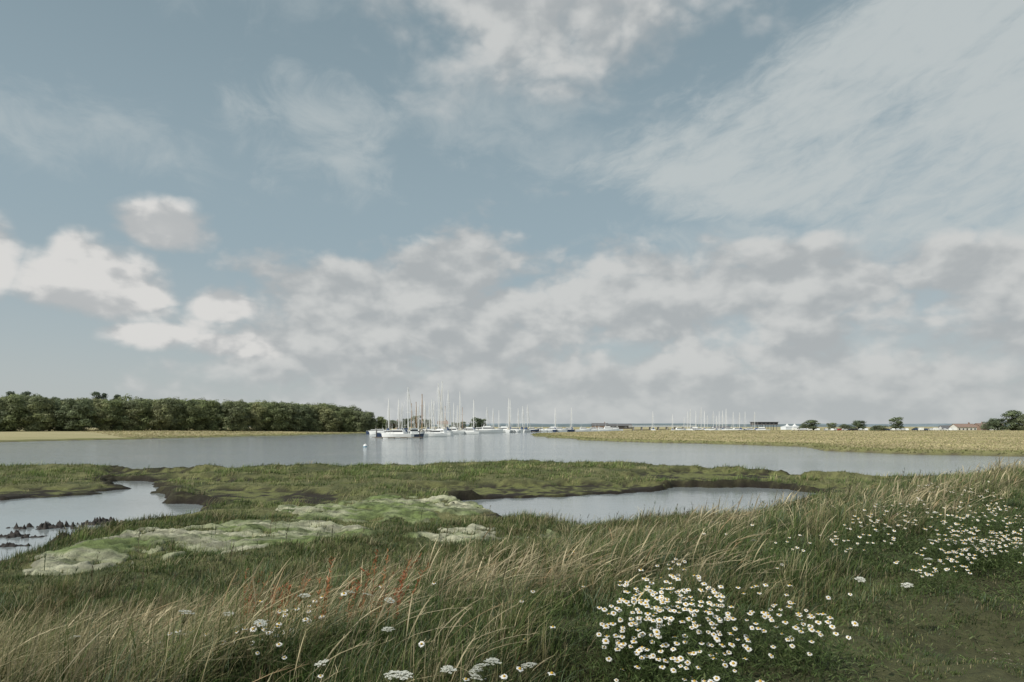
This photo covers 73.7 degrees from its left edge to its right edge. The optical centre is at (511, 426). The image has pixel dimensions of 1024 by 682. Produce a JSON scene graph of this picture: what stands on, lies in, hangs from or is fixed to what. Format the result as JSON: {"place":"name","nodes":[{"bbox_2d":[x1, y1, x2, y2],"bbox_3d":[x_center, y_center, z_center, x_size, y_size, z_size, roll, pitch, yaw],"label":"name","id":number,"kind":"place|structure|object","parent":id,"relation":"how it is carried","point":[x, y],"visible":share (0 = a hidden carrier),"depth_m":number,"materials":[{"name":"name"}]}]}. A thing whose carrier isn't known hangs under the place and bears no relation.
{"place":"outdoors","nodes":[
{"label":"outdoors","id":0,"kind":"place"},
{"bbox_2d":[0,427,1023,681],"bbox_3d":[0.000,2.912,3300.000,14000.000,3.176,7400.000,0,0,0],"label":"ground","id":1,"kind":"structure","parent":0,"point":[500,487],"depth_m":24.88,"materials":[{"name":"green plant"}]},
{"bbox_2d":[0,401,12,429],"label":"oak tree","id":2,"kind":"object","parent":1,"relation":"on","point":[3,412],"visible":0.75,"depth_m":279.01,"materials":[{"name":"green plant"}]},
{"bbox_2d":[3,395,25,429],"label":"oak tree","id":3,"kind":"object","parent":1,"relation":"on","point":[22,399],"visible":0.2,"depth_m":285.46,"materials":[{"name":"green plant"}]},
{"bbox_2d":[0,394,32,431],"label":"oak tree","id":4,"kind":"object","parent":1,"relation":"on","point":[13,407],"visible":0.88,"depth_m":281.38,"materials":[{"name":"green plant"}]},
{"bbox_2d":[15,401,61,431],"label":"oak tree","id":5,"kind":"object","parent":1,"relation":"on","point":[23,421],"visible":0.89,"depth_m":285.68,"materials":[{"name":"green plant"}]},
{"bbox_2d":[23,395,54,430],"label":"oak tree","id":6,"kind":"object","parent":1,"relation":"on","point":[38,400],"visible":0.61,"depth_m":286.53,"materials":[{"name":"green plant"}]},
{"bbox_2d":[38,398,61,430],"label":"oak tree","id":7,"kind":"object","parent":1,"relation":"on","point":[55,407],"visible":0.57,"depth_m":290.44,"materials":[{"name":"green plant"}]},
{"bbox_2d":[47,403,84,430],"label":"oak tree","id":8,"kind":"object","parent":1,"relation":"on","point":[56,427],"visible":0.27,"depth_m":294.57,"materials":[{"name":"green plant"}]},
{"bbox_2d":[52,399,98,430],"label":"oak tree","id":9,"kind":"object","parent":1,"relation":"on","point":[78,421],"visible":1,"depth_m":292.85,"materials":[{"name":"green plant"}]},
{"bbox_2d":[61,398,94,430],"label":"oak tree","id":10,"kind":"object","parent":1,"relation":"on","point":[91,402],"visible":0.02,"depth_m":304.33,"materials":[{"name":"green plant"}]},
{"bbox_2d":[90,391,107,400],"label":"pine tree","id":11,"kind":"object","parent":1,"relation":"on","point":[96,393],"visible":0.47,"depth_m":448.62,"materials":[{"name":"green plant"}]},
{"bbox_2d":[86,402,116,430],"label":"oak tree","id":12,"kind":"object","parent":1,"relation":"on","point":[100,414],"visible":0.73,"depth_m":302.12,"materials":[{"name":"green plant"}]},
{"bbox_2d":[97,399,127,430],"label":"oak tree","id":13,"kind":"object","parent":1,"relation":"on","point":[116,414],"visible":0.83,"depth_m":305.32,"materials":[{"name":"green plant"}]},
{"bbox_2d":[112,399,139,430],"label":"oak tree","id":14,"kind":"object","parent":1,"relation":"on","point":[129,403],"visible":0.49,"depth_m":310.86,"materials":[{"name":"green plant"}]},
{"bbox_2d":[120,404,147,430],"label":"oak tree","id":15,"kind":"object","parent":1,"relation":"on","point":[134,418],"visible":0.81,"depth_m":310.37,"materials":[{"name":"green plant"}]},
{"bbox_2d":[127,399,159,430],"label":"oak tree","id":16,"kind":"object","parent":1,"relation":"on","point":[144,408],"visible":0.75,"depth_m":313.01,"materials":[{"name":"green plant"}]},
{"bbox_2d":[148,403,173,430],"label":"oak tree","id":17,"kind":"object","parent":1,"relation":"on","point":[162,415],"visible":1,"depth_m":315.83,"materials":[{"name":"green plant"}]},
{"bbox_2d":[151,397,187,429],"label":"oak tree","id":18,"kind":"object","parent":1,"relation":"on","point":[154,403],"visible":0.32,"depth_m":324.50,"materials":[{"name":"green plant"}]},
{"bbox_2d":[155,397,184,430],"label":"oak tree","id":19,"kind":"object","parent":1,"relation":"on","point":[176,404],"visible":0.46,"depth_m":323.50,"materials":[{"name":"green plant"}]},
{"bbox_2d":[166,610,194,671],"bbox_3d":[-2.033,1.391,4.083,0.109,0.583,0.098,12,-10,6],"label":"wild carrot plant","id":20,"kind":"object","parent":1,"relation":"on","point":[184,613],"visible":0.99,"depth_m":4.12,"materials":[{"name":"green plant"}]},
{"bbox_2d":[0,393,363,426],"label":"woodland","id":21,"kind":"object","parent":1,"relation":"on","point":[59,401],"visible":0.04,"depth_m":348.36,"materials":[{"name":"green plant"}]},
{"bbox_2d":[173,398,203,430],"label":"oak tree","id":22,"kind":"object","parent":1,"relation":"on","point":[189,411],"visible":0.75,"depth_m":328.47,"materials":[{"name":"green plant"}]},
{"bbox_2d":[190,404,208,429],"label":"oak tree","id":23,"kind":"object","parent":1,"relation":"on","point":[204,427],"visible":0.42,"depth_m":335.99,"materials":[{"name":"green plant"}]},
{"bbox_2d":[196,399,223,430],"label":"oak tree","id":24,"kind":"object","parent":1,"relation":"on","point":[208,406],"visible":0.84,"depth_m":338.28,"materials":[{"name":"green plant"}]},
{"bbox_2d":[205,405,231,429],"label":"oak tree","id":25,"kind":"object","parent":1,"relation":"on","point":[218,421],"visible":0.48,"depth_m":341.68,"materials":[{"name":"green plant"}]},
{"bbox_2d":[216,399,249,430],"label":"oak tree","id":26,"kind":"object","parent":1,"relation":"on","point":[235,407],"visible":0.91,"depth_m":343.60,"materials":[{"name":"green plant"}]},
{"bbox_2d":[230,411,250,430],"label":"oak tree","id":27,"kind":"object","parent":1,"relation":"on","point":[245,421],"visible":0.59,"depth_m":346.23,"materials":[{"name":"green plant"}]},
{"bbox_2d":[245,407,255,429],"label":"oak tree","id":28,"kind":"object","parent":1,"relation":"on","point":[250,422],"visible":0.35,"depth_m":355.21,"materials":[{"name":"green plant"}]},
{"bbox_2d":[239,568,272,609],"bbox_3d":[-3.582,2.326,9.461,0.393,0.788,0.487,0,0,0],"label":"dock plant","id":29,"kind":"object","parent":1,"relation":"on","point":[252,587],"visible":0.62,"depth_m":9.51,"materials":[{"name":"brown plant"}]},
{"bbox_2d":[246,403,268,430],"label":"oak tree","id":30,"kind":"object","parent":1,"relation":"on","point":[257,409],"visible":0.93,"depth_m":355.40,"materials":[{"name":"green plant"}]},
{"bbox_2d":[249,619,267,680],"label":"wild carrot plant","id":31,"kind":"object","parent":1,"relation":"on","point":[261,621],"visible":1,"depth_m":4.04,"materials":[{"name":"white plant"}]},
{"bbox_2d":[260,403,281,430],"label":"oak tree","id":32,"kind":"object","parent":1,"relation":"on","point":[270,413],"visible":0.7,"depth_m":359.52,"materials":[{"name":"green plant"}]},
{"bbox_2d":[269,400,292,430],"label":"oak tree","id":33,"kind":"object","parent":1,"relation":"on","point":[282,423],"visible":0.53,"depth_m":365.13,"materials":[{"name":"green plant"}]},
{"bbox_2d":[278,401,304,431],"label":"oak tree","id":34,"kind":"object","parent":1,"relation":"on","point":[288,408],"visible":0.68,"depth_m":370.45,"materials":[{"name":"green plant"}]},
{"bbox_2d":[269,584,316,621],"bbox_3d":[-2.329,2.011,7.174,0.413,0.807,0.363,0,0,35],"label":"dock plant","id":35,"kind":"object","parent":1,"relation":"on","point":[282,599],"visible":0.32,"depth_m":7.18,"materials":[{"name":"brown plant"}]},
{"bbox_2d":[276,570,309,608],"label":"dock plant","id":36,"kind":"object","parent":1,"relation":"on","point":[297,587],"visible":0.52,"depth_m":8.97,"materials":[{"name":"brown plant"}]},
{"bbox_2d":[270,585,331,629],"bbox_3d":[-1.972,1.764,6.327,0.393,0.700,0.639,0,0,8],"label":"dock plant","id":37,"kind":"object","parent":1,"relation":"on","point":[294,597],"visible":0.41,"depth_m":6.08,"materials":[{"name":"brown plant"}]},
{"bbox_2d":[295,404,315,430],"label":"oak tree","id":38,"kind":"object","parent":1,"relation":"on","point":[302,409],"visible":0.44,"depth_m":382.34,"materials":[{"name":"green plant"}]},
{"bbox_2d":[297,409,316,430],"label":"oak tree","id":39,"kind":"object","parent":1,"relation":"on","point":[307,428],"visible":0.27,"depth_m":383.61,"materials":[{"name":"green plant"}]},
{"bbox_2d":[306,407,322,430],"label":"oak tree","id":40,"kind":"object","parent":1,"relation":"on","point":[316,423],"visible":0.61,"depth_m":387.20,"materials":[{"name":"green plant"}]},
{"bbox_2d":[309,404,324,430],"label":"oak tree","id":41,"kind":"object","parent":1,"relation":"on","point":[316,407],"visible":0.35,"depth_m":390.41,"materials":[{"name":"green plant"}]},
{"bbox_2d":[315,659,328,681],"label":"wild carrot plant","id":42,"kind":"object","parent":1,"relation":"on","point":[321,663],"visible":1,"depth_m":3.85,"materials":[{"name":"white plant"}]},
{"bbox_2d":[317,409,335,431],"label":"oak tree","id":43,"kind":"object","parent":1,"relation":"on","point":[323,417],"visible":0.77,"depth_m":389.22,"materials":[{"name":"green plant"}]},
{"bbox_2d":[318,406,338,431],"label":"oak tree","id":44,"kind":"object","parent":1,"relation":"on","point":[330,411],"visible":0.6,"depth_m":390.52,"materials":[{"name":"green plant"}]},
{"bbox_2d":[331,412,342,431],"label":"oak tree","id":45,"kind":"object","parent":1,"relation":"on","point":[340,420],"visible":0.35,"depth_m":397.03,"materials":[{"name":"green plant"}]},
{"bbox_2d":[313,556,366,644],"bbox_3d":[-1.391,1.446,5.476,0.437,0.833,0.288,0,0,-10],"label":"dock plant","id":46,"kind":"object","parent":1,"relation":"on","point":[328,584],"visible":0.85,"depth_m":5.42,"materials":[{"name":"brown plant"}]},
{"bbox_2d":[334,407,356,431],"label":"oak tree","id":47,"kind":"object","parent":1,"relation":"on","point":[344,427],"visible":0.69,"depth_m":405.53,"materials":[{"name":"green plant"}]},
{"bbox_2d":[351,410,369,431],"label":"oak tree","id":48,"kind":"object","parent":1,"relation":"on","point":[359,423],"visible":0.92,"depth_m":409.05,"materials":[{"name":"green plant"}]},
{"bbox_2d":[335,570,394,616],"bbox_3d":[-1.494,1.811,6.838,0.622,0.820,0.354,0,0,0],"label":"dock plant","id":49,"kind":"object","parent":1,"relation":"on","point":[362,597],"visible":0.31,"depth_m":6.76,"materials":[{"name":"brown plant"}]},
{"bbox_2d":[365,411,378,431],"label":"oak tree","id":50,"kind":"object","parent":1,"relation":"on","point":[371,414],"visible":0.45,"depth_m":424.57,"materials":[{"name":"green plant"}]},
{"bbox_2d":[346,548,411,621],"bbox_3d":[-1.200,1.577,6.300,0.595,0.972,0.494,0,0,0],"label":"dock plant","id":51,"kind":"object","parent":1,"relation":"on","point":[382,587],"visible":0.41,"depth_m":6.19,"materials":[{"name":"brown plant"}]},
{"bbox_2d":[375,416,387,429],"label":"oak tree","id":52,"kind":"object","parent":1,"relation":"on","point":[382,422],"visible":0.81,"depth_m":432.97,"materials":[{"name":"green plant"}]},
{"bbox_2d":[384,670,401,681],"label":"wild carrot plant","id":53,"kind":"object","parent":1,"relation":"on","point":[394,676],"visible":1,"depth_m":3.45,"materials":[{"name":"white plant"}]},
{"bbox_2d":[361,550,431,627],"bbox_3d":[-0.999,1.456,5.853,0.658,0.790,0.169,0,0,4],"label":"dock plant","id":54,"kind":"object","parent":1,"relation":"on","point":[399,580],"visible":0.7,"depth_m":5.86,"materials":[{"name":"brown plant"}]},
{"bbox_2d":[398,670,412,681],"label":"wild carrot plant","id":55,"kind":"object","parent":1,"relation":"on","point":[406,676],"visible":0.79,"depth_m":3.62,"materials":[{"name":"white plant"}]},
{"bbox_2d":[401,418,412,427],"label":"shore tree","id":56,"kind":"object","parent":1,"relation":"on","point":[406,424],"visible":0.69,"depth_m":598.93,"materials":[{"name":"green plant"}]},
{"bbox_2d":[440,665,456,681],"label":"wild carrot plant","id":57,"kind":"object","parent":1,"relation":"on","point":[444,668],"visible":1,"depth_m":3.87,"materials":[{"name":"white plant"}]},
{"bbox_2d":[468,417,485,427],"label":"shore tree","id":58,"kind":"object","parent":1,"relation":"on","point":[479,423],"visible":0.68,"depth_m":557.34,"materials":[{"name":"green plant"}]},
{"bbox_2d":[473,663,489,681],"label":"wild carrot plant","id":59,"kind":"object","parent":1,"relation":"on","point":[482,676],"visible":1,"depth_m":3.48,"materials":[{"name":"white plant"}]},
{"bbox_2d":[485,658,501,681],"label":"wild carrot plant","id":60,"kind":"object","parent":1,"relation":"on","point":[493,662],"visible":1,"depth_m":3.90,"materials":[{"name":"white plant"}]},
{"bbox_2d":[0,456,1023,681],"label":"bank grass","id":61,"kind":"structure","parent":1,"relation":"on","point":[149,669],"depth_m":7.55,"materials":[{"name":"green plant"}]},
{"bbox_2d":[0,457,1023,681],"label":"tall seeding grass","id":62,"kind":"structure","parent":1,"relation":"on","point":[487,570],"depth_m":7.02,"materials":[{"name":"plant"}]},
{"bbox_2d":[18,465,1012,629],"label":"marsh aster stalks","id":63,"kind":"object","parent":1,"relation":"on","point":[604,525],"visible":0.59,"depth_m":18.33,"materials":[{"name":"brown plant"}]},
{"bbox_2d":[521,662,536,681],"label":"wild carrot plant","id":64,"kind":"object","parent":1,"relation":"on","point":[525,664],"visible":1,"depth_m":3.65,"materials":[{"name":"white plant"}]},
{"bbox_2d":[71,429,1023,453],"bbox_3d":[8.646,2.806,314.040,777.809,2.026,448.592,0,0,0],"label":"golden marsh grass","id":65,"kind":"structure","parent":1,"relation":"on","point":[962,442],"depth_m":216.47,"materials":[{"name":"yellow plant"}]},
{"bbox_2d":[151,486,1023,681],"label":"leafy herbs","id":66,"kind":"object","parent":1,"relation":"on","point":[777,646],"visible":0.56,"depth_m":5.56,"materials":[{"name":"green plant"}]},
{"bbox_2d":[158,481,1023,681],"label":"daisy drift","id":67,"kind":"object","parent":1,"relation":"on","point":[646,617],"visible":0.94,"depth_m":5.35,"materials":[{"name":"white plant"}]},
{"bbox_2d":[591,422,607,428],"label":"boathouse","id":68,"kind":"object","parent":1,"relation":"on","point":[597,425],"visible":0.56,"depth_m":687.20,"materials":[{"name":"brick"}]},
{"bbox_2d":[606,424,631,428],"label":"boat shed","id":69,"kind":"object","parent":1,"relation":"on","point":[623,426],"visible":0.46,"depth_m":685.49,"materials":[{"name":"grey stone"}]},
{"bbox_2d":[750,422,777,429],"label":"clubhouse","id":70,"kind":"structure","parent":1,"relation":"on","point":[764,423],"depth_m":561.00,"materials":[{"name":"grey stone"}]},
{"bbox_2d":[804,420,819,429],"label":"shore tree","id":71,"kind":"object","parent":1,"relation":"on","point":[811,425],"visible":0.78,"depth_m":452.11,"materials":[{"name":"green plant"}]},
{"bbox_2d":[850,420,866,429],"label":"shore tree","id":72,"kind":"object","parent":1,"relation":"on","point":[858,425],"visible":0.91,"depth_m":468.05,"materials":[{"name":"green plant"}]},
{"bbox_2d":[853,576,865,621],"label":"wild carrot plant","id":73,"kind":"object","parent":1,"relation":"on","point":[862,580],"visible":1,"depth_m":6.26,"materials":[{"name":"white plant"}]},
{"bbox_2d":[872,425,887,430],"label":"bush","id":74,"kind":"object","parent":1,"relation":"on","point":[881,428],"visible":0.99,"depth_m":423.92,"materials":[{"name":"green plant"}]},
{"bbox_2d":[888,417,903,428],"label":"shore tree","id":75,"kind":"object","parent":1,"relation":"on","point":[897,423],"visible":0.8,"depth_m":453.55,"materials":[{"name":"green plant"}]},
{"bbox_2d":[901,582,913,635],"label":"wild carrot plant","id":76,"kind":"object","parent":1,"relation":"on","point":[906,586],"visible":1,"depth_m":6.10,"materials":[{"name":"white plant"}]},
{"bbox_2d":[949,423,976,429],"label":"house","id":77,"kind":"structure","parent":1,"relation":"on","point":[968,426],"depth_m":496.65,"materials":[{"name":"ceramic"}]},
{"bbox_2d":[980,421,994,429],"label":"shore tree","id":78,"kind":"object","parent":1,"relation":"on","point":[985,425],"visible":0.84,"depth_m":460.14,"materials":[{"name":"green plant"}]},
{"bbox_2d":[986,418,1007,429],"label":"shore tree","id":79,"kind":"object","parent":1,"relation":"on","point":[996,423],"visible":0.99,"depth_m":452.64,"materials":[{"name":"green plant"}]},
{"bbox_2d":[997,410,1023,429],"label":"shore tree","id":80,"kind":"object","parent":1,"relation":"on","point":[1015,414],"visible":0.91,"depth_m":446.83,"materials":[{"name":"green plant"}]},
{"bbox_2d":[1010,414,1023,430],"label":"shore tree","id":81,"kind":"object","parent":1,"relation":"on","point":[1021,422],"visible":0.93,"depth_m":443.60,"materials":[{"name":"green plant"}]},
{"bbox_2d":[0,430,1023,559],"bbox_3d":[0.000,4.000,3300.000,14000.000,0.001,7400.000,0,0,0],"label":"water","id":82,"kind":"structure","parent":0,"point":[139,499],"depth_m":82.25,"materials":[{"name":"grey liquid"}]},
{"bbox_2d":[0,542,30,547],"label":"seaweed covered driftwood","id":83,"kind":"object","parent":82,"relation":"in","point":[7,544],"visible":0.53,"depth_m":22.69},
{"bbox_2d":[0,530,43,538],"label":"seaweed covered driftwood","id":84,"kind":"object","parent":82,"relation":"in","point":[16,533],"visible":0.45,"depth_m":24.64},
{"bbox_2d":[7,520,83,529],"bbox_3d":[-18.312,3.990,26.880,3.422,0.634,1.560,0,0,0],"label":"seaweed covered driftwood","id":85,"kind":"object","parent":82,"relation":"in","point":[48,525],"visible":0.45,"depth_m":26.83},
{"bbox_2d":[77,516,125,524],"bbox_3d":[-16.915,3.999,28.180,2.812,0.583,1.360,0,0,0],"label":"seaweed covered driftwood","id":86,"kind":"object","parent":82,"relation":"in","point":[96,521],"visible":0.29,"depth_m":27.90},
{"bbox_2d":[21,519,383,575],"bbox_3d":[-8.515,4.145,21.295,13.370,1.886,13.790,0,0,0],"label":"algae mat","id":87,"kind":"object","parent":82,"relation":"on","point":[84,552],"visible":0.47,"depth_m":20.28,"materials":[{"name":"plant"}]},
{"bbox_2d":[275,494,492,523],"bbox_3d":[-5.260,4.175,30.240,12.880,1.841,12.880,0,0,0],"label":"algae mat","id":88,"kind":"object","parent":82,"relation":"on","point":[385,506],"visible":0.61,"depth_m":28.29,"materials":[{"name":"plant"}]},
{"bbox_2d":[381,428,413,436],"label":"motor cruiser","id":89,"kind":"object","parent":82,"relation":"on","point":[397,433],"visible":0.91,"depth_m":224.65,"materials":[{"name":"white plastic"}]},
{"bbox_2d":[372,429,422,438],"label":"pontoon","id":90,"kind":"object","parent":82,"relation":"on","point":[376,437],"visible":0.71,"depth_m":220.06,"materials":[{"name":"grey wood"}]},
{"bbox_2d":[400,387,414,433],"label":"sailing yacht","id":91,"kind":"object","parent":82,"relation":"on","point":[408,412],"visible":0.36,"depth_m":248.67,"materials":[{"name":"white plastic"}]},
{"bbox_2d":[401,422,423,436],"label":"fishing boat","id":92,"kind":"object","parent":82,"relation":"on","point":[414,431],"visible":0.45,"depth_m":231.87,"materials":[{"name":"white plastic"}]},
{"bbox_2d":[423,430,446,436],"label":"motor cruiser","id":93,"kind":"object","parent":82,"relation":"on","point":[435,433],"visible":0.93,"depth_m":260.87,"materials":[{"name":"white plastic"}]},
{"bbox_2d":[429,383,444,429],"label":"sailing yacht","id":94,"kind":"object","parent":82,"relation":"on","point":[436,428],"visible":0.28,"depth_m":295.82,"materials":[{"name":"white plastic"}]},
{"bbox_2d":[439,385,450,432],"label":"sailing yacht","id":95,"kind":"object","parent":82,"relation":"on","point":[442,411],"visible":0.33,"depth_m":306.00,"materials":[{"name":"white plastic"}]},
{"bbox_2d":[444,390,452,432],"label":"sailing yacht","id":96,"kind":"object","parent":82,"relation":"on","point":[448,402],"visible":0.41,"depth_m":318.82,"materials":[{"name":"white plastic"}]},
{"bbox_2d":[464,429,479,433],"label":"motor cruiser","id":97,"kind":"object","parent":82,"relation":"on","point":[470,431],"visible":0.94,"depth_m":343.57,"materials":[{"name":"white plastic"}]},
{"bbox_2d":[402,523,561,544],"bbox_3d":[-1.025,4.118,22.475,8.750,1.411,7.350,0,0,0],"label":"algae mat","id":98,"kind":"object","parent":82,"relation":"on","point":[459,534],"visible":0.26,"depth_m":22.60,"materials":[{"name":"plant"}]},
{"bbox_2d":[477,426,502,432],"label":"motor cruiser","id":99,"kind":"object","parent":82,"relation":"on","point":[487,429],"visible":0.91,"depth_m":398.08,"materials":[{"name":"white plastic"}]},
{"bbox_2d":[505,398,511,432],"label":"sailing yacht","id":100,"kind":"object","parent":82,"relation":"on","point":[508,430],"visible":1,"depth_m":440.91,"materials":[{"name":"white plastic"}]},
{"bbox_2d":[523,405,530,431],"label":"sailing yacht","id":101,"kind":"object","parent":82,"relation":"on","point":[526,429],"visible":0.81,"depth_m":460.57,"materials":[{"name":"white plastic"}]},
{"bbox_2d":[599,426,618,430],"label":"motor cruiser","id":102,"kind":"object","parent":82,"relation":"on","point":[607,428],"visible":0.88,"depth_m":523.11,"materials":[{"name":"white plastic"}]},
{"bbox_2d":[629,425,696,429],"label":"bridge","id":103,"kind":"structure","parent":82,"relation":"in","point":[658,426],"depth_m":647.04,"materials":[{"name":"concrete"}]},
{"bbox_2d":[0,0,1023,424],"label":"sky","id":104,"kind":"structure","parent":0,"point":[608,211],"materials":[{"name":"blue"}]},
{"bbox_2d":[249,424,854,426],"bbox_3d":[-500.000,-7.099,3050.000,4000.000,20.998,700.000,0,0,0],"label":"hills","id":105,"kind":"structure","parent":0,"point":[589,425],"depth_m":2854.50,"materials":[{"name":"green plant"}]},
{"bbox_2d":[466,423,1008,426],"bbox_3d":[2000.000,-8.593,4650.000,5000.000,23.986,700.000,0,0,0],"label":"hills","id":106,"kind":"structure","parent":0,"point":[916,425],"depth_m":4502.62,"materials":[{"name":"grey"}]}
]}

